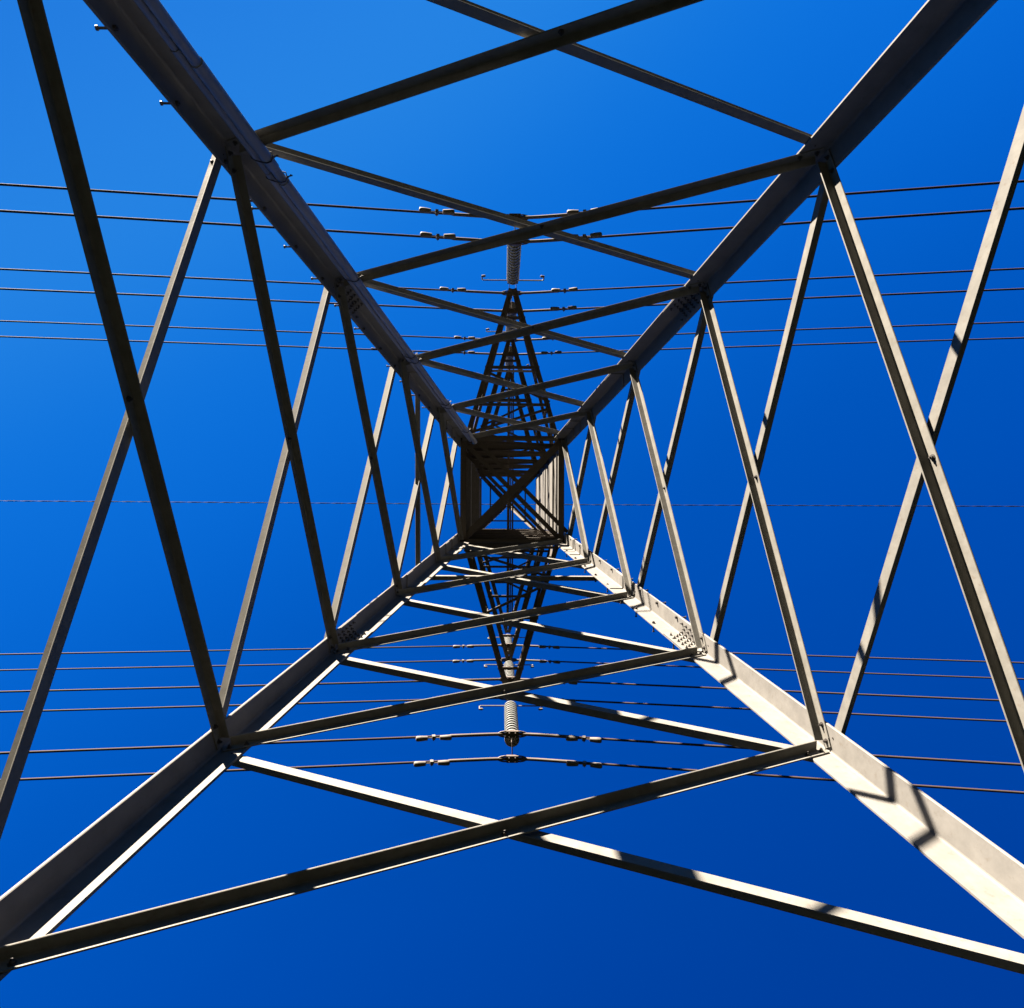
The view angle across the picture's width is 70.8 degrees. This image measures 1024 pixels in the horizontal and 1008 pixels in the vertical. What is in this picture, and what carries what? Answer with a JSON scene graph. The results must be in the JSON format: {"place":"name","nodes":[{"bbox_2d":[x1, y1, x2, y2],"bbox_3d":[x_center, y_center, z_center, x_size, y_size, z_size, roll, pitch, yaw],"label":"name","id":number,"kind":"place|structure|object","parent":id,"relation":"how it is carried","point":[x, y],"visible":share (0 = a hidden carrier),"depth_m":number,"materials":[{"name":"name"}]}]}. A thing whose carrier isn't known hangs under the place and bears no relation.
{"place":"outdoors","nodes":[
{"label":"outdoors","id":0,"kind":"place"},
{"bbox_2d":[0,0,1023,1007],"label":"sky","id":1,"kind":"structure","parent":0,"point":[507,923],"materials":[{"name":"blue"}]},
{"bbox_3d":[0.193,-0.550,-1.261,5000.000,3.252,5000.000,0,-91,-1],"label":"ground","id":2,"kind":"structure","parent":0,"visible":0},
{"bbox_2d":[0,0,1023,980],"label":"transmission tower","id":3,"kind":"structure","parent":2,"relation":"on","point":[45,900],"depth_m":5.12,"materials":[{"name":"metal"}]},
{"bbox_2d":[486,290,521,331],"bbox_3d":[-0.019,-4.432,17.239,1.256,2.805,0.516,0,-91,-1],"label":"insulator string","id":4,"kind":"object","parent":3,"relation":"hanging from","point":[512,310],"visible":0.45,"depth_m":16.29,"materials":[{"name":"grey ceramic"}]},
{"bbox_2d":[0,268,1023,293],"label":"conductor","id":5,"kind":"object","parent":4,"relation":"hanging from","point":[496,292],"visible":0.79,"depth_m":15.03,"materials":[{"name":"metal"}]},
{"bbox_2d":[440,287,465,292],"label":"vibration damper","id":6,"kind":"object","parent":5,"relation":"attached to","point":[453,289],"visible":1,"depth_m":15.68,"materials":[{"name":"grey metal"}]},
{"bbox_2d":[551,287,577,292],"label":"vibration damper","id":7,"kind":"object","parent":5,"relation":"attached to","point":[554,290],"visible":1,"depth_m":15.67,"materials":[{"name":"grey metal"}]},
{"bbox_2d":[0,288,1023,311],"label":"conductor","id":8,"kind":"object","parent":4,"relation":"hanging from","point":[495,310],"visible":0.75,"depth_m":14.98,"materials":[{"name":"metal"}]},
{"bbox_2d":[550,306,576,311],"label":"vibration damper","id":9,"kind":"object","parent":8,"relation":"attached to","point":[563,308],"visible":1,"depth_m":15.66,"materials":[{"name":"grey metal"}]},
{"bbox_2d":[488,637,524,661],"bbox_3d":[-0.116,4.139,21.270,1.256,2.805,0.516,0,-91,-1],"label":"insulator string","id":10,"kind":"object","parent":3,"relation":"hanging from","point":[508,641],"visible":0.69,"depth_m":20.32,"materials":[{"name":"grey ceramic"}]},
{"bbox_2d":[0,644,1023,663],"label":"conductor","id":11,"kind":"object","parent":10,"relation":"hanging from","point":[518,645],"visible":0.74,"depth_m":18.75,"materials":[{"name":"metal"}]},
{"bbox_2d":[453,645,473,648],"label":"vibration damper","id":12,"kind":"object","parent":11,"relation":"attached to","point":[463,646],"visible":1,"depth_m":19.72,"materials":[{"name":"grey metal"}]},
{"bbox_2d":[539,645,559,648],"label":"vibration damper","id":13,"kind":"object","parent":11,"relation":"attached to","point":[549,646],"visible":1,"depth_m":19.71,"materials":[{"name":"grey metal"}]},
{"bbox_2d":[0,659,1023,679],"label":"conductor","id":14,"kind":"object","parent":10,"relation":"hanging from","point":[532,660],"visible":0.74,"depth_m":18.76,"materials":[{"name":"metal"}]},
{"bbox_2d":[453,659,473,662],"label":"vibration damper","id":15,"kind":"object","parent":14,"relation":"attached to","point":[468,661],"visible":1,"depth_m":19.70,"materials":[{"name":"grey metal"}]},
{"bbox_2d":[539,660,559,663],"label":"vibration damper","id":16,"kind":"object","parent":14,"relation":"attached to","point":[549,661],"visible":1,"depth_m":19.70,"materials":[{"name":"grey metal"}]},
{"bbox_2d":[484,661,533,700],"bbox_3d":[-0.063,4.057,17.072,1.256,2.805,0.516,0,-91,-1],"label":"insulator string","id":17,"kind":"object","parent":3,"relation":"hanging from","point":[510,675],"visible":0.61,"depth_m":17.02,"materials":[{"name":"grey ceramic"}]},
{"bbox_2d":[0,678,998,700],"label":"conductor","id":18,"kind":"object","parent":17,"relation":"hanging from","point":[489,679],"visible":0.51,"depth_m":14.82,"materials":[{"name":"metal"}]},
{"bbox_2d":[0,697,1006,721],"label":"conductor","id":19,"kind":"object","parent":17,"relation":"hanging from","point":[503,698],"visible":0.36,"depth_m":14.80,"materials":[{"name":"metal"}]},
{"bbox_2d":[479,701,542,762],"bbox_3d":[-0.012,3.978,13.073,1.256,2.805,0.516,0,-91,-1],"label":"insulator string","id":20,"kind":"object","parent":3,"relation":"hanging from","point":[511,729],"visible":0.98,"depth_m":12.57,"materials":[{"name":"grey ceramic"}]},
{"bbox_2d":[0,732,1020,765],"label":"conductor","id":21,"kind":"object","parent":20,"relation":"hanging from","point":[519,734],"visible":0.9,"depth_m":11.22,"materials":[{"name":"metal"}]},
{"bbox_2d":[416,734,451,741],"bbox_3d":[-1.252,3.750,11.538,0.576,0.140,0.106,0,-91,-9],"label":"vibration damper","id":22,"kind":"object","parent":21,"relation":"attached to","point":[433,738],"visible":1,"depth_m":11.51,"materials":[{"name":"grey metal"}]},
{"bbox_2d":[566,735,601,742],"bbox_3d":[1.149,3.762,11.520,0.576,0.140,0.106,0,-91,11],"label":"vibration damper","id":23,"kind":"object","parent":21,"relation":"attached to","point":[584,739],"visible":1,"depth_m":11.49,"materials":[{"name":"grey metal"}]},
{"bbox_2d":[0,757,1023,793],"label":"conductor","id":24,"kind":"object","parent":20,"relation":"hanging from","point":[520,759],"visible":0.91,"depth_m":11.24,"materials":[{"name":"metal"}]},
{"bbox_2d":[414,760,449,766],"bbox_3d":[-1.283,4.150,11.526,0.576,0.140,0.106,0,-91,-9],"label":"vibration damper","id":25,"kind":"object","parent":24,"relation":"attached to","point":[432,763],"visible":1,"depth_m":11.49,"materials":[{"name":"grey metal"}]},
{"bbox_2d":[566,761,601,768],"bbox_3d":[1.156,4.162,11.510,0.576,0.140,0.106,0,-91,11],"label":"vibration damper","id":26,"kind":"object","parent":24,"relation":"attached to","point":[584,764],"visible":1,"depth_m":11.48,"materials":[{"name":"grey metal"}]},
{"bbox_2d":[481,213,544,284],"bbox_3d":[0.032,-4.510,13.240,1.256,2.805,0.516,0,-91,-1],"label":"insulator string","id":27,"kind":"object","parent":3,"relation":"hanging from","point":[513,259],"visible":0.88,"depth_m":13.30,"materials":[{"name":"grey ceramic"}]},
{"bbox_2d":[0,207,1023,242],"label":"conductor","id":28,"kind":"object","parent":27,"relation":"hanging from","point":[526,241],"visible":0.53,"depth_m":11.21,"materials":[{"name":"metal"}]},
{"bbox_2d":[420,232,455,240],"bbox_3d":[-1.203,-4.338,11.699,0.576,0.140,0.106,0,-91,-9],"label":"vibration damper","id":29,"kind":"object","parent":28,"relation":"attached to","point":[438,236],"visible":1,"depth_m":11.67,"materials":[{"name":"grey metal"}]},
{"bbox_2d":[574,232,601,237],"bbox_3d":[1.174,-4.326,11.683,0.576,0.140,0.106,0,-91,11],"label":"vibration damper","id":30,"kind":"object","parent":28,"relation":"attached to","point":[596,235],"visible":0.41,"depth_m":11.61,"materials":[{"name":"grey metal"}]},
{"bbox_2d":[0,180,1023,218],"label":"conductor","id":31,"kind":"object","parent":27,"relation":"hanging from","point":[522,217],"visible":0.57,"depth_m":11.20,"materials":[{"name":"metal"}]},
{"bbox_2d":[419,207,454,215],"bbox_3d":[-1.221,-4.738,11.704,0.576,0.140,0.106,0,-91,-9],"label":"vibration damper","id":32,"kind":"object","parent":31,"relation":"attached to","point":[437,211],"visible":1,"depth_m":11.67,"materials":[{"name":"grey metal"}]},
{"bbox_2d":[567,208,594,214],"bbox_3d":[1.180,-4.726,11.690,0.576,0.140,0.106,0,-91,11],"label":"vibration damper","id":33,"kind":"object","parent":31,"relation":"attached to","point":[570,212],"visible":0.34,"depth_m":11.67,"materials":[{"name":"grey metal"}]},
{"bbox_2d":[7,500,1023,506],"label":"shield wire","id":34,"kind":"object","parent":3,"relation":"attached to","point":[519,504],"visible":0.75,"depth_m":26.70,"materials":[{"name":"metal"}]},
{"bbox_2d":[503,338,528,369],"bbox_3d":[-0.072,-4.349,21.438,1.256,2.805,0.516,0,-91,-1],"label":"insulator string","id":35,"kind":"object","parent":3,"relation":"hanging from","point":[510,356],"visible":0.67,"depth_m":20.91,"materials":[{"name":"grey ceramic"}]},
{"bbox_2d":[0,336,1023,354],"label":"conductor","id":36,"kind":"object","parent":35,"relation":"hanging from","point":[513,354],"visible":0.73,"depth_m":18.96,"materials":[{"name":"metal"}]},
{"bbox_2d":[455,351,474,354],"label":"vibration damper","id":37,"kind":"object","parent":36,"relation":"attached to","point":[470,352],"visible":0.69,"depth_m":19.88,"materials":[{"name":"grey metal"}]},
{"bbox_2d":[541,351,561,354],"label":"vibration damper","id":38,"kind":"object","parent":36,"relation":"attached to","point":[551,352],"visible":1,"depth_m":19.86,"materials":[{"name":"grey metal"}]},
{"bbox_2d":[0,320,1023,340],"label":"conductor","id":39,"kind":"object","parent":35,"relation":"hanging from","point":[514,339],"visible":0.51,"depth_m":18.98,"materials":[{"name":"metal"}]},
{"bbox_2d":[454,336,474,340],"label":"vibration damper","id":40,"kind":"object","parent":39,"relation":"attached to","point":[459,337],"visible":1,"depth_m":19.88,"materials":[{"name":"grey metal"}]}
]}

